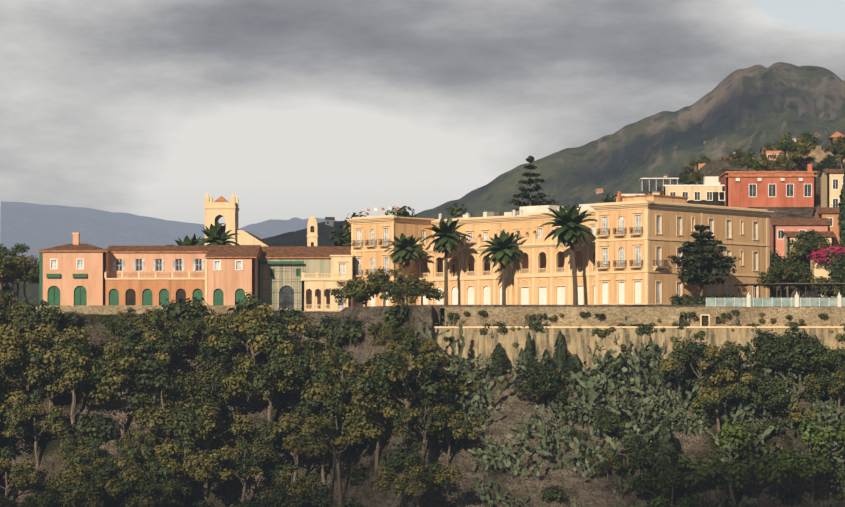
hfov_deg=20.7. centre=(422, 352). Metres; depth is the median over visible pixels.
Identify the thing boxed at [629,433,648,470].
cactus
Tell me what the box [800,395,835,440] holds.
cactus
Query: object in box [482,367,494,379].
shrub
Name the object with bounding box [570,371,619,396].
cactus
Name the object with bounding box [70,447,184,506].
tree
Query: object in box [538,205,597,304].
palm
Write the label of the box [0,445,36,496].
tree
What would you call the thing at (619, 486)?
cactus
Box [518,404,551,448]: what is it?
cactus
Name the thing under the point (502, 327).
dark shrub
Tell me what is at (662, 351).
cactus
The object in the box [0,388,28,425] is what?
tree
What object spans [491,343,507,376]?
cypress
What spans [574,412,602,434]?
cactus
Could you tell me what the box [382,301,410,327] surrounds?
dark shrub
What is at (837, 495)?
shrub
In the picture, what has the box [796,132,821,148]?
garden tree
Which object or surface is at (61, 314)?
tree
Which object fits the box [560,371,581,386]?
cactus
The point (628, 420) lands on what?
dark shrub
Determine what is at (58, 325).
shrub
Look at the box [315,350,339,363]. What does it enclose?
tree
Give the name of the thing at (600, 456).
cactus
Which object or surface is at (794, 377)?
cactus
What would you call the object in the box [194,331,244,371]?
tree
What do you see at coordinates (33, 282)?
tree
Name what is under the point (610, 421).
bush
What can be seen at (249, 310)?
tree
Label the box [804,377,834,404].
garden tree
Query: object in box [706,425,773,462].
cactus
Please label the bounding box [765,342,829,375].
cactus
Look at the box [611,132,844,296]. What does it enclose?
town
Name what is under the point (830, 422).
cactus
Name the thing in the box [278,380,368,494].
tree
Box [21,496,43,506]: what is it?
shrub
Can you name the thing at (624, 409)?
cactus
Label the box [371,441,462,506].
tree
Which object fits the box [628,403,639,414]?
dark shrub
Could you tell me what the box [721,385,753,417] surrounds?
cactus
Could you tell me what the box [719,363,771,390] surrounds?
cactus
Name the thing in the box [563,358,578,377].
cypress
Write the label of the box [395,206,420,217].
tree
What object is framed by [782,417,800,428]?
shrub
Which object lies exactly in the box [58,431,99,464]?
bush
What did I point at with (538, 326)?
shrub
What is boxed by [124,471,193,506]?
tree
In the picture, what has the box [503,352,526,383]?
cactus
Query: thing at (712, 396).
tree
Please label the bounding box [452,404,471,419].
cactus
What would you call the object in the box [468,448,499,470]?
cactus
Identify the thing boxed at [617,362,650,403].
cactus
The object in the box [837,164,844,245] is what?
cypress
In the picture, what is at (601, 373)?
cactus
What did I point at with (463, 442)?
shrub
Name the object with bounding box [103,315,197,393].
tree
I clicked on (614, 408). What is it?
cactus
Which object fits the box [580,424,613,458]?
cactus
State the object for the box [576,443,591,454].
shrub
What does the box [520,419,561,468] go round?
cactus
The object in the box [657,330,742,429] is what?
tree
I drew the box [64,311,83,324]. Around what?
shrub
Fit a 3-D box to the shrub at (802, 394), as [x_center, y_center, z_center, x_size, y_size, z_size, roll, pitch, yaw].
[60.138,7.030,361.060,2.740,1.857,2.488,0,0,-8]
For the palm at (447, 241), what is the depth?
410.70 m
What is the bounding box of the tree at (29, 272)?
[3,243,38,300]
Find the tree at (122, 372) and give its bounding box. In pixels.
[59,339,171,439]
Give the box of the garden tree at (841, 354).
[812,347,844,377]
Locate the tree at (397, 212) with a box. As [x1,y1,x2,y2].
[343,206,407,231]
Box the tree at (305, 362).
[274,338,335,393]
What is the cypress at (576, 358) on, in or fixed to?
on the terrain
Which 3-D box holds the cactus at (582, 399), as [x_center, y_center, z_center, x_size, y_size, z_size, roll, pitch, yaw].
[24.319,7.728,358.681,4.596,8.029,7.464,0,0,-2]
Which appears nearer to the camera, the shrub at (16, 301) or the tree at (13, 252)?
the shrub at (16, 301)
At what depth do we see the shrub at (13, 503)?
393.92 m
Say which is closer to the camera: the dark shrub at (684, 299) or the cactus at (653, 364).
the cactus at (653, 364)
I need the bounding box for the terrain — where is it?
[0,62,844,506]
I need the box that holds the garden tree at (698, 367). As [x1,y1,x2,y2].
[683,346,719,379]
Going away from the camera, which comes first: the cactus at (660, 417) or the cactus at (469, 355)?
the cactus at (660, 417)
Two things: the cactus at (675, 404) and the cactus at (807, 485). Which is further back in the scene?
the cactus at (675, 404)
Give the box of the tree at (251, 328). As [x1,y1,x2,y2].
[204,292,311,404]
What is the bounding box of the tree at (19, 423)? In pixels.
[1,391,68,470]
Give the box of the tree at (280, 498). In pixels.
[237,492,301,506]
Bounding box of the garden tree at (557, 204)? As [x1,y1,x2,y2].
[526,195,569,210]
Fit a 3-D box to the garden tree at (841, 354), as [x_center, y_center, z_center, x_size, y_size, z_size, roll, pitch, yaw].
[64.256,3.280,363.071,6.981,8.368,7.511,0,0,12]
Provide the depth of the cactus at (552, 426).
358.86 m
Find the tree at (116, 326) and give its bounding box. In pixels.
[105,311,149,345]
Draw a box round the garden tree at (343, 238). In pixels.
[329,211,368,245]
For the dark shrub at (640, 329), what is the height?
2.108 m
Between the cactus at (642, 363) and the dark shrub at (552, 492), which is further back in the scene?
the cactus at (642, 363)
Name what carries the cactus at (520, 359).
on the terrain
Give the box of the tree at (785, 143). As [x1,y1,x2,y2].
[764,132,815,170]
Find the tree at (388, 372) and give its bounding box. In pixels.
[350,336,451,474]
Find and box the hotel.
[346,191,773,306]
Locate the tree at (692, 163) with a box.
[683,154,711,172]
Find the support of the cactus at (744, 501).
on the terrain
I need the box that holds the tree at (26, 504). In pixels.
[17,500,35,506]
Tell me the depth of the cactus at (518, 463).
350.77 m
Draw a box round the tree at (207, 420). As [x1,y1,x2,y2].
[153,384,259,498]
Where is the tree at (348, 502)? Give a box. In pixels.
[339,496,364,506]
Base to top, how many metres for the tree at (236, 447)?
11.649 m
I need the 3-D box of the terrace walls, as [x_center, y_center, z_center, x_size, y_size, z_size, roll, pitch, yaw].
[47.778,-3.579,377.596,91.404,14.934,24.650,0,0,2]
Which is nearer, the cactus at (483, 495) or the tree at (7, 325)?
the cactus at (483, 495)
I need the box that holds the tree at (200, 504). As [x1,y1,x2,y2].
[191,499,208,506]
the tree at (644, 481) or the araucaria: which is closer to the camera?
the tree at (644, 481)
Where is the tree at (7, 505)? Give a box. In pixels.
[0,496,11,506]
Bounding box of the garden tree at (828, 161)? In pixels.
[816,154,841,170]
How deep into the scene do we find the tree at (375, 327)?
375.85 m
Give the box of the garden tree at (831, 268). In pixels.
[824,261,844,282]
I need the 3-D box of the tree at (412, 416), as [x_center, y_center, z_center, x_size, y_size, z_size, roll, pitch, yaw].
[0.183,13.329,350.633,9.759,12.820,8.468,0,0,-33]
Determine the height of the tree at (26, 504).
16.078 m
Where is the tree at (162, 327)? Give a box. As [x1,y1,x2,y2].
[132,308,182,337]
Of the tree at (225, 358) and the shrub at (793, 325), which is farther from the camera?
the tree at (225, 358)
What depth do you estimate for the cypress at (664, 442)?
348.53 m
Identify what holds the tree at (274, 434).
on the terrain
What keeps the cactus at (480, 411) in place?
on the terrain
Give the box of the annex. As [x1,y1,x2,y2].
[301,255,353,311]
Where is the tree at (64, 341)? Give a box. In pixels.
[0,307,92,410]
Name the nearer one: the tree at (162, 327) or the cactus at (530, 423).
the cactus at (530, 423)
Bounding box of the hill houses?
[325,134,820,226]
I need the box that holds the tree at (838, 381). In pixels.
[801,357,844,421]
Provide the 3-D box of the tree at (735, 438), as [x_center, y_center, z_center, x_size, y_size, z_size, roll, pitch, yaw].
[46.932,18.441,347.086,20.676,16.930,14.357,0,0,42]
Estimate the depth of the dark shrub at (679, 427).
356.43 m
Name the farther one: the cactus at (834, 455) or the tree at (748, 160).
the tree at (748, 160)
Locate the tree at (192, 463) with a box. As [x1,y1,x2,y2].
[152,423,232,506]
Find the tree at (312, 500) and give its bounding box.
[284,472,332,506]
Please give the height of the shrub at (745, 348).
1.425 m
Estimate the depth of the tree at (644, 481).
344.38 m
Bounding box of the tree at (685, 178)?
[671,167,703,184]
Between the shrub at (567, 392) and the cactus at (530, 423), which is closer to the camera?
the cactus at (530, 423)
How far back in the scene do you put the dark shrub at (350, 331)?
382.39 m
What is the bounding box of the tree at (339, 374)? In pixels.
[300,349,377,477]
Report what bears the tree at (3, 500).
on the terrain
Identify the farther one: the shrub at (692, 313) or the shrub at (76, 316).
the shrub at (76, 316)
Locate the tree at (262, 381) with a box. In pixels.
[221,344,319,424]
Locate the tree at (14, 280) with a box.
[0,248,21,297]
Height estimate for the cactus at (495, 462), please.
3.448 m
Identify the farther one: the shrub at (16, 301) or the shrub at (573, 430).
the shrub at (16, 301)
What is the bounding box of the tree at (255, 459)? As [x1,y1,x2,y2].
[210,441,279,502]
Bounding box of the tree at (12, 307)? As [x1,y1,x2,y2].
[0,290,31,325]
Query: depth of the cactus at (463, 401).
359.60 m
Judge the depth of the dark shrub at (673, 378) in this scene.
363.31 m
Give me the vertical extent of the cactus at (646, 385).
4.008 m
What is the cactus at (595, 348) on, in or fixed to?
on the terrace walls
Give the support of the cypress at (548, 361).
on the terrain
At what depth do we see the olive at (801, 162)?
572.41 m
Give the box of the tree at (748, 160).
[729,149,775,170]
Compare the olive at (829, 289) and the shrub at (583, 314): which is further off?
the olive at (829, 289)
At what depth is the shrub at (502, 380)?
363.94 m
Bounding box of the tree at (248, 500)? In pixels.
[231,499,255,506]
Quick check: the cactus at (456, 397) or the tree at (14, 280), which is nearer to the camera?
the cactus at (456, 397)
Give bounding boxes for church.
[204,193,318,245]
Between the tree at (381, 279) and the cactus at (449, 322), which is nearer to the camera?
the cactus at (449, 322)
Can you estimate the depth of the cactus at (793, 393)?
359.53 m
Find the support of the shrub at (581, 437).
on the terrain
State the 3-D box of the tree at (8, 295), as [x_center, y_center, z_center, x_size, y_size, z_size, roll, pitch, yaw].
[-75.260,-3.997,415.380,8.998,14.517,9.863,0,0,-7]
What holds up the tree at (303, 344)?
on the terrain
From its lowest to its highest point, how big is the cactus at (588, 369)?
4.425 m
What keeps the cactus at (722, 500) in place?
on the terrain
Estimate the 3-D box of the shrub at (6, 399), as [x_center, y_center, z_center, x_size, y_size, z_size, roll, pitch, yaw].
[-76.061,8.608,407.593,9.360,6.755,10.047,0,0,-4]
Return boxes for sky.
[0,0,844,228]
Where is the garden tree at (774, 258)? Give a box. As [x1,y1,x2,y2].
[770,250,798,295]
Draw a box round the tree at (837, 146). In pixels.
[821,135,844,168]
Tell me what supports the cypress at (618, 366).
on the terrain
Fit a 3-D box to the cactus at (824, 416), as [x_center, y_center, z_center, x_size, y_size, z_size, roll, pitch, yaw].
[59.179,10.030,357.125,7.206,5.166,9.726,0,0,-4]
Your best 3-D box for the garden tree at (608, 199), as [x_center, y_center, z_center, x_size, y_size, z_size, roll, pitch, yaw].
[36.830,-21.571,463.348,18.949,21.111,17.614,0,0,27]
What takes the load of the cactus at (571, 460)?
on the terrain
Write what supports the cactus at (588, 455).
on the terrain
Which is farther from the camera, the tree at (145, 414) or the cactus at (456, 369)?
the tree at (145, 414)
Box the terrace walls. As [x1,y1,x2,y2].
[433,283,844,370]
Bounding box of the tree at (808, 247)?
[785,232,844,261]
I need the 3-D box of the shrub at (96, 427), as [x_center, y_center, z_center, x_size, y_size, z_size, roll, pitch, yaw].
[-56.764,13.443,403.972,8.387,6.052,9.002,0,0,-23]
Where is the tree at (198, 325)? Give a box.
[179,311,222,371]
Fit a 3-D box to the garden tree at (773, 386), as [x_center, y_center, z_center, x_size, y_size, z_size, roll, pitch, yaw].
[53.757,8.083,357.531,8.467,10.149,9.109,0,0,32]
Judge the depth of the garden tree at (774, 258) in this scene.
425.70 m
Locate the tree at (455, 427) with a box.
[422,403,483,466]
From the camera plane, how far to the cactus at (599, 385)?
360.00 m
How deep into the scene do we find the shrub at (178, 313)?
416.52 m
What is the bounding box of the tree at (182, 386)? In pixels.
[162,356,239,427]
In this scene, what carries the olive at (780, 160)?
on the terrain
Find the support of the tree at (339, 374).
on the terrain
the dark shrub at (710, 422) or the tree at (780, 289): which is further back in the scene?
the tree at (780, 289)
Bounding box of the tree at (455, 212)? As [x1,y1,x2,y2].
[446,203,466,217]
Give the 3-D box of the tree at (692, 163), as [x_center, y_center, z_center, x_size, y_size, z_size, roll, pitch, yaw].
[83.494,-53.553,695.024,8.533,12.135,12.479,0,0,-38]
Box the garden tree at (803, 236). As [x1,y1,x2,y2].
[787,229,822,249]
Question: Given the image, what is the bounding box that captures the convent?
[33,233,272,314]
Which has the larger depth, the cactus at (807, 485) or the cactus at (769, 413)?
the cactus at (769, 413)
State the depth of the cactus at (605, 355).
365.39 m
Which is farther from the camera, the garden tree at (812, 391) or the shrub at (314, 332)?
the shrub at (314, 332)
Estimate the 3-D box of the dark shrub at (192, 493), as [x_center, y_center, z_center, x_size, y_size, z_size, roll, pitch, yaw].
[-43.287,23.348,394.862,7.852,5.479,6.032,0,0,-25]
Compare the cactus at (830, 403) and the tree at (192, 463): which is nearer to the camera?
the cactus at (830, 403)
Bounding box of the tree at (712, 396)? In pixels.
[690,363,756,437]
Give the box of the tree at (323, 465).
[287,417,332,484]
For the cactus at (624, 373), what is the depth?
362.69 m
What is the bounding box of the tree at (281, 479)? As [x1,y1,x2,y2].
[256,461,314,506]
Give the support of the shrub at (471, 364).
on the terrain
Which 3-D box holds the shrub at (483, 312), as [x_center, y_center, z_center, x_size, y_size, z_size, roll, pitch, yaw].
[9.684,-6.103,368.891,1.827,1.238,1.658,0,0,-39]
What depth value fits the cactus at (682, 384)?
362.16 m
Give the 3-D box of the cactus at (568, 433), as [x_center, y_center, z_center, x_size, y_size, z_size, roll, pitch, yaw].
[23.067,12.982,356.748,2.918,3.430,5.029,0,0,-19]
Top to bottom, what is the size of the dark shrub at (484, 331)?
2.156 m
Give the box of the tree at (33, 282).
[3,243,38,300]
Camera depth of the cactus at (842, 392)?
357.46 m
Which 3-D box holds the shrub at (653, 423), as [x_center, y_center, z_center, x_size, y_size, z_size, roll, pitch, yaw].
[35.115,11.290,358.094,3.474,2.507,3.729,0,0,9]
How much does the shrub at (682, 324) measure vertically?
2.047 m
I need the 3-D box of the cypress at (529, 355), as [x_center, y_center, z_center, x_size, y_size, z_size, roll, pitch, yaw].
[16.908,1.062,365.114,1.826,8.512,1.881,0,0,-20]
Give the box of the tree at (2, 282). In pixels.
[1,246,20,303]
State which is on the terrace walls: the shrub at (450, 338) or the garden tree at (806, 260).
the shrub at (450, 338)
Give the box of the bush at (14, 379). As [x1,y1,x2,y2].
[0,353,27,390]
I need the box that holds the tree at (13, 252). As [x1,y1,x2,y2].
[1,248,37,299]
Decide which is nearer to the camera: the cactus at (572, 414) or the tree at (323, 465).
the cactus at (572, 414)
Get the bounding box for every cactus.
[407,387,467,411]
[417,394,450,406]
[418,314,450,344]
[430,378,471,406]
[433,472,448,493]
[437,323,464,373]
[442,357,486,386]
[445,406,473,434]
[446,311,465,325]
[446,392,478,416]
[450,368,516,402]
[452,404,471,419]
[453,402,499,429]
[456,396,475,418]
[461,350,480,375]
[466,381,484,408]
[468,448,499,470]
[472,446,514,467]
[475,475,496,498]
[475,486,509,506]
[480,432,520,459]
[483,360,491,370]
[493,444,548,475]
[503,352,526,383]
[507,411,536,439]
[507,494,530,506]
[513,355,554,378]
[516,418,539,433]
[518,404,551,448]
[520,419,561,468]
[535,392,562,422]
[536,425,567,448]
[537,385,565,405]
[545,419,563,432]
[549,392,580,420]
[552,400,589,426]
[556,372,582,396]
[559,425,581,447]
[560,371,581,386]
[563,452,582,470]
[565,376,595,426]
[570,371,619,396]
[571,373,633,407]
[572,446,605,467]
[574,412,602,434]
[575,439,607,480]
[578,395,596,412]
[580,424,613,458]
[581,355,625,384]
[584,356,618,381]
[587,340,602,355]
[588,349,616,364]
[589,396,629,421]
[590,378,627,424]
[591,364,626,392]
[592,444,628,467]
[595,353,646,380]
[599,389,638,409]
[599,423,660,459]
[606,347,670,384]
[611,478,631,497]
[614,397,661,425]
[614,425,633,443]
[614,460,632,479]
[615,337,662,371]
[616,500,646,506]
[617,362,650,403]
[617,417,643,442]
[626,387,682,417]
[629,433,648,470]
[637,355,677,391]
[639,333,670,375]
[641,377,667,400]
[641,407,682,429]
[648,396,670,412]
[650,330,690,364]
[657,342,664,358]
[660,378,678,400]
[664,411,683,429]
[667,378,703,407]
[669,369,700,393]
[672,396,690,417]
[673,361,692,382]
[679,411,700,432]
[685,375,703,393]
[686,413,714,434]
[687,361,729,387]
[695,486,726,506]
[697,379,733,420]
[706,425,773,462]
[710,500,736,506]
[712,495,756,506]
[714,383,757,409]
[714,403,752,424]
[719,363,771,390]
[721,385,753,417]
[726,313,741,326]
[737,392,756,423]
[743,433,779,472]
[746,342,774,369]
[754,408,771,424]
[764,387,790,411]
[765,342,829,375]
[775,365,822,386]
[785,400,830,433]
[786,374,801,403]
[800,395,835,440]
[800,475,824,496]
[802,417,827,452]
[809,500,840,506]
[810,428,844,455]
[813,402,844,424]
[821,444,844,472]
[824,392,844,407]
[827,413,844,463]
[829,400,843,415]
[836,385,844,405]
[837,480,844,493]
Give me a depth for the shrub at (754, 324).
366.61 m
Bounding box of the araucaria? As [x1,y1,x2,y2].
[509,156,549,210]
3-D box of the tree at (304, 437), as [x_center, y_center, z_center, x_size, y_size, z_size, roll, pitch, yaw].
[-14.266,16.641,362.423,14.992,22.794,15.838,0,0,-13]
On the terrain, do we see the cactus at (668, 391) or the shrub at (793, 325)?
the cactus at (668, 391)
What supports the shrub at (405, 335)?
on the terrain
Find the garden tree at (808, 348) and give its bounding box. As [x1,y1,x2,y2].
[775,328,837,387]
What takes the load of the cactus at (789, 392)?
on the terrain
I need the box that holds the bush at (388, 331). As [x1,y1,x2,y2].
[370,322,414,354]
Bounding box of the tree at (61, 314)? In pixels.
[14,299,74,367]
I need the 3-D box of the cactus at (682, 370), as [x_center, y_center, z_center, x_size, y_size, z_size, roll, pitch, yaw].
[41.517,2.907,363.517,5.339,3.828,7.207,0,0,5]
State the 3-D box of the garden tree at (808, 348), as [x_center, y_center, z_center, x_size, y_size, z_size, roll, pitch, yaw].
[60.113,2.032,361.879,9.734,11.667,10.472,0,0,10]
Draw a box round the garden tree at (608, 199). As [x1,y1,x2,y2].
[598,193,621,202]
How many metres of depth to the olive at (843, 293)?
387.84 m
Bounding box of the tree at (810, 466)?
[766,417,844,505]
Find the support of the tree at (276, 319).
on the terrain
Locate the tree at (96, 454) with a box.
[61,438,131,500]
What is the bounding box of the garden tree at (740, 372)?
[723,360,758,381]
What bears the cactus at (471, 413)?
on the terrain
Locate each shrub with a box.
[0,299,34,321]
[0,382,11,409]
[0,388,28,406]
[0,435,14,457]
[0,469,10,483]
[8,499,16,506]
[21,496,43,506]
[22,386,43,396]
[28,421,46,436]
[31,481,67,506]
[52,318,79,334]
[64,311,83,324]
[71,412,124,441]
[81,497,117,506]
[94,351,146,384]
[101,314,115,325]
[143,309,168,320]
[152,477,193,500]
[156,297,212,324]
[176,336,203,351]
[188,400,237,429]
[227,301,260,318]
[248,491,269,506]
[259,455,283,469]
[261,463,293,485]
[273,307,308,326]
[293,386,307,397]
[301,325,322,339]
[313,316,340,342]
[322,329,348,351]
[329,316,364,343]
[340,437,370,456]
[348,464,369,484]
[358,358,376,373]
[367,324,382,335]
[380,443,416,471]
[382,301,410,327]
[395,331,421,350]
[399,381,420,395]
[443,336,452,343]
[443,370,450,380]
[447,312,458,319]
[450,435,470,447]
[454,357,477,370]
[478,310,486,317]
[479,323,491,334]
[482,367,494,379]
[493,321,507,333]
[497,375,506,384]
[525,314,535,321]
[528,322,543,331]
[529,414,541,422]
[536,313,546,320]
[539,484,565,500]
[561,390,572,396]
[562,427,576,435]
[570,386,586,397]
[571,432,588,441]
[573,454,585,462]
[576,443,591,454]
[579,311,590,318]
[595,313,605,320]
[595,329,610,338]
[622,416,634,427]
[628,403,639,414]
[633,409,646,419]
[633,425,656,441]
[635,323,653,334]
[638,323,655,329]
[640,417,659,428]
[646,369,659,385]
[662,372,680,382]
[669,294,682,304]
[672,322,689,328]
[674,423,686,430]
[679,294,690,304]
[683,393,700,404]
[686,311,695,318]
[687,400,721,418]
[689,294,705,304]
[700,294,708,304]
[702,412,719,426]
[702,503,733,506]
[720,312,730,319]
[720,498,737,504]
[738,345,749,351]
[746,323,758,327]
[756,424,772,434]
[762,418,783,432]
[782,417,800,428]
[782,492,802,505]
[785,322,800,330]
[799,391,808,400]
[818,313,827,319]
[831,491,843,500]
[835,333,844,343]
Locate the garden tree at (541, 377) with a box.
[510,362,565,411]
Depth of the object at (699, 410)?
357.43 m
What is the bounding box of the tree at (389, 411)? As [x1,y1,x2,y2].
[350,381,418,469]
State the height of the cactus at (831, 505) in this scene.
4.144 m
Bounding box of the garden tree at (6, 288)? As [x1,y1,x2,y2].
[2,284,18,302]
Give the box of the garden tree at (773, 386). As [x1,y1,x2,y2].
[738,372,793,418]
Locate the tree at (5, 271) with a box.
[0,243,28,283]
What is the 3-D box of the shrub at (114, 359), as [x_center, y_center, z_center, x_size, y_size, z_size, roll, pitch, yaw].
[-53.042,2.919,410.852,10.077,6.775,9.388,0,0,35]
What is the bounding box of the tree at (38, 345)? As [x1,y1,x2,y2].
[0,301,79,404]
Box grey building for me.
[258,246,350,309]
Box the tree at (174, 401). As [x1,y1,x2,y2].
[145,387,185,442]
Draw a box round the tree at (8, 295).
[0,291,26,323]
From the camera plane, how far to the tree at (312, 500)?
382.16 m
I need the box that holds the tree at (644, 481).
[626,468,704,506]
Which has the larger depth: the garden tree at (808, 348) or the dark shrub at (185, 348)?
the dark shrub at (185, 348)
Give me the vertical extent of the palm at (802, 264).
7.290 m
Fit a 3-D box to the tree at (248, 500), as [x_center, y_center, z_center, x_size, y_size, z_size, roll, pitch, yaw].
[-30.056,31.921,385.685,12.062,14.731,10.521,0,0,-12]
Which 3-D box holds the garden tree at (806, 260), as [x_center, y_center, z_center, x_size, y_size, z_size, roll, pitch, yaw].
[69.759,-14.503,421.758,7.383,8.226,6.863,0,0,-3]
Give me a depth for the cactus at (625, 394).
359.83 m
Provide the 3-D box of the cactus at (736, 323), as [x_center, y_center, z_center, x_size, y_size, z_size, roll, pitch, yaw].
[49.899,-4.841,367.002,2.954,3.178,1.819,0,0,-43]
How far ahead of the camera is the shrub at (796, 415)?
355.35 m
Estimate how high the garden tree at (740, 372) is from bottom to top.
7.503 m
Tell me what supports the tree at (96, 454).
on the terrain
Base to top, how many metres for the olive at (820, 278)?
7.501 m
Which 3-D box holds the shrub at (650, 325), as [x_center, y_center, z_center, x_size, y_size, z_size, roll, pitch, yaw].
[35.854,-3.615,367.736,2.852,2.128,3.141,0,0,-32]
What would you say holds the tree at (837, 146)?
on the terrain
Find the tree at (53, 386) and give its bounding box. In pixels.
[22,340,107,426]
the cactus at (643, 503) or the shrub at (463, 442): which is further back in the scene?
the shrub at (463, 442)
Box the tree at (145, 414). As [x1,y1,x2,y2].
[125,371,210,445]
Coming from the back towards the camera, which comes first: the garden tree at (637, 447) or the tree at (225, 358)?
the tree at (225, 358)
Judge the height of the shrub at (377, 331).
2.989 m
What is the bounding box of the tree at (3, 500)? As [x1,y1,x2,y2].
[0,494,8,506]
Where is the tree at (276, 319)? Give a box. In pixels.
[251,314,306,354]
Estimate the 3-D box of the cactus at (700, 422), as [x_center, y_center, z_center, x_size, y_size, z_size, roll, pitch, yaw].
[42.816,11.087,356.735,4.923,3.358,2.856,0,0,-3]
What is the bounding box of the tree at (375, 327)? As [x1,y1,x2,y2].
[366,323,383,347]
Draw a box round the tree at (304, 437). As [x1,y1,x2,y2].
[283,386,384,506]
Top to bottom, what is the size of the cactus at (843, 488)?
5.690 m
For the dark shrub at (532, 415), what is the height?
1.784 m
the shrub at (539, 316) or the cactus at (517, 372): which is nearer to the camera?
the cactus at (517, 372)
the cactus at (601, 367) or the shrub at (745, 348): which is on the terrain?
the cactus at (601, 367)
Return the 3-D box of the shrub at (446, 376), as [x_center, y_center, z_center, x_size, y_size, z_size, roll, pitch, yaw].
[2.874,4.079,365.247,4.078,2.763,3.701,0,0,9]
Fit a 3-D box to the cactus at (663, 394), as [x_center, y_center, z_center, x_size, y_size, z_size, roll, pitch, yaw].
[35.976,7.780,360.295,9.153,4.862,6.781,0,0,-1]
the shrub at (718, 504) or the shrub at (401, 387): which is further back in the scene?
the shrub at (401, 387)
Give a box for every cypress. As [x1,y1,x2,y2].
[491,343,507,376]
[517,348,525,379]
[524,332,533,367]
[539,349,554,370]
[553,330,565,371]
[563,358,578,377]
[573,354,581,371]
[613,353,628,387]
[647,419,679,488]
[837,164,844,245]
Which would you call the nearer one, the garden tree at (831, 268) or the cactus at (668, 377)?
the cactus at (668, 377)
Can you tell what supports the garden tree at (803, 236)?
on the terrain
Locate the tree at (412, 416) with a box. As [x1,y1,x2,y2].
[392,398,448,462]
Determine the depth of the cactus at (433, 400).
357.53 m
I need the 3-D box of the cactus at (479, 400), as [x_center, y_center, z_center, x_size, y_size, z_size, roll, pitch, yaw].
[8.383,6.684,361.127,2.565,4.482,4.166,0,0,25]
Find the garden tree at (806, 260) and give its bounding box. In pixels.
[785,251,811,270]
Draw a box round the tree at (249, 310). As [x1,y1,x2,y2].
[234,305,273,325]
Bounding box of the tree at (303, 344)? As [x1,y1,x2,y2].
[295,339,323,355]
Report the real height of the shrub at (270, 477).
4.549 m
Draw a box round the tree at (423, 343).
[383,325,437,357]
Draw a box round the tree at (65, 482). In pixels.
[25,451,123,506]
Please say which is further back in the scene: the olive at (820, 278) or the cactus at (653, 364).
the olive at (820, 278)
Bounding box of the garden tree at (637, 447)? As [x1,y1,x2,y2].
[622,436,659,474]
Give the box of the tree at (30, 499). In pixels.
[22,496,37,506]
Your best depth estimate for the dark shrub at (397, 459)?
352.25 m
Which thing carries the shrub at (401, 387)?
on the terrain
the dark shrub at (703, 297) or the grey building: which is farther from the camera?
the grey building
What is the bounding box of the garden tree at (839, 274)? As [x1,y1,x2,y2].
[826,252,844,280]
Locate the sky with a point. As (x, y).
(302, 109)
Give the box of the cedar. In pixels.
[667,225,741,295]
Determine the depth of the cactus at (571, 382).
361.48 m
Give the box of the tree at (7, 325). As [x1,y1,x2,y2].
[0,308,35,383]
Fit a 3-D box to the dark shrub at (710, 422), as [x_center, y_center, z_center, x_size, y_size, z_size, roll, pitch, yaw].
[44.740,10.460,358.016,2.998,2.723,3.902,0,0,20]
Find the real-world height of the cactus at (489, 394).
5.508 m
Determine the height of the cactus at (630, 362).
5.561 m
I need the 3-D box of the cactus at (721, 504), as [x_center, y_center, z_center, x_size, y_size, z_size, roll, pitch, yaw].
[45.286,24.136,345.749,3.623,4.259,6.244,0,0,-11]
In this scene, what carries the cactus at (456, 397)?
on the terrain
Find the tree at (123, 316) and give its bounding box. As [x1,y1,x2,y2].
[116,307,146,328]
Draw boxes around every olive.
[329,280,370,306]
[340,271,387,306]
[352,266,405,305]
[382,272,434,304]
[400,277,444,304]
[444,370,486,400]
[535,363,568,382]
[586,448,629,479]
[725,148,745,159]
[765,153,797,170]
[785,150,814,170]
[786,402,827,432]
[794,274,843,297]
[815,276,844,297]
[832,282,844,297]
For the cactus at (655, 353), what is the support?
on the terrain
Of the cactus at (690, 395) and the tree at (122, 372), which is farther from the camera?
the tree at (122, 372)
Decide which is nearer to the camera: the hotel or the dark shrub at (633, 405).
the dark shrub at (633, 405)
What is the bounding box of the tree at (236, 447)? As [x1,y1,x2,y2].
[224,427,274,478]
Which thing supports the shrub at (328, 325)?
on the terrain
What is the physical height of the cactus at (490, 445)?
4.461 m
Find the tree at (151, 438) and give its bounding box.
[113,426,164,467]
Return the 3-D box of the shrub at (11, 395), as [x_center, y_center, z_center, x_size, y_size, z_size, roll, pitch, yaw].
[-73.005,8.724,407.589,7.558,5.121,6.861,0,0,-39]
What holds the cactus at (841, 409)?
on the terrain
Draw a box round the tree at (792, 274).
[759,258,812,297]
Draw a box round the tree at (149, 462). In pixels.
[114,446,179,497]
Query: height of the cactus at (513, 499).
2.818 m
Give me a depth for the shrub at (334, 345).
385.41 m
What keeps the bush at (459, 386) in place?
on the terrain
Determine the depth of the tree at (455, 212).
462.45 m
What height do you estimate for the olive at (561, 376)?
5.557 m
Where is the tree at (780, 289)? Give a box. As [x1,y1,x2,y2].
[756,264,805,297]
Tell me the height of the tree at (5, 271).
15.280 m
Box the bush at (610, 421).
[591,406,627,442]
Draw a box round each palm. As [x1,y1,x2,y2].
[164,234,203,245]
[195,221,238,244]
[384,233,427,304]
[421,216,471,304]
[479,230,525,304]
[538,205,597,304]
[793,260,809,297]
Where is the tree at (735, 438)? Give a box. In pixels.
[670,418,798,505]
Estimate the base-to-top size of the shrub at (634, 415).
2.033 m
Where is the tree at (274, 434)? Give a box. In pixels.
[252,409,330,481]
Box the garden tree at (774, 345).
[743,329,801,377]

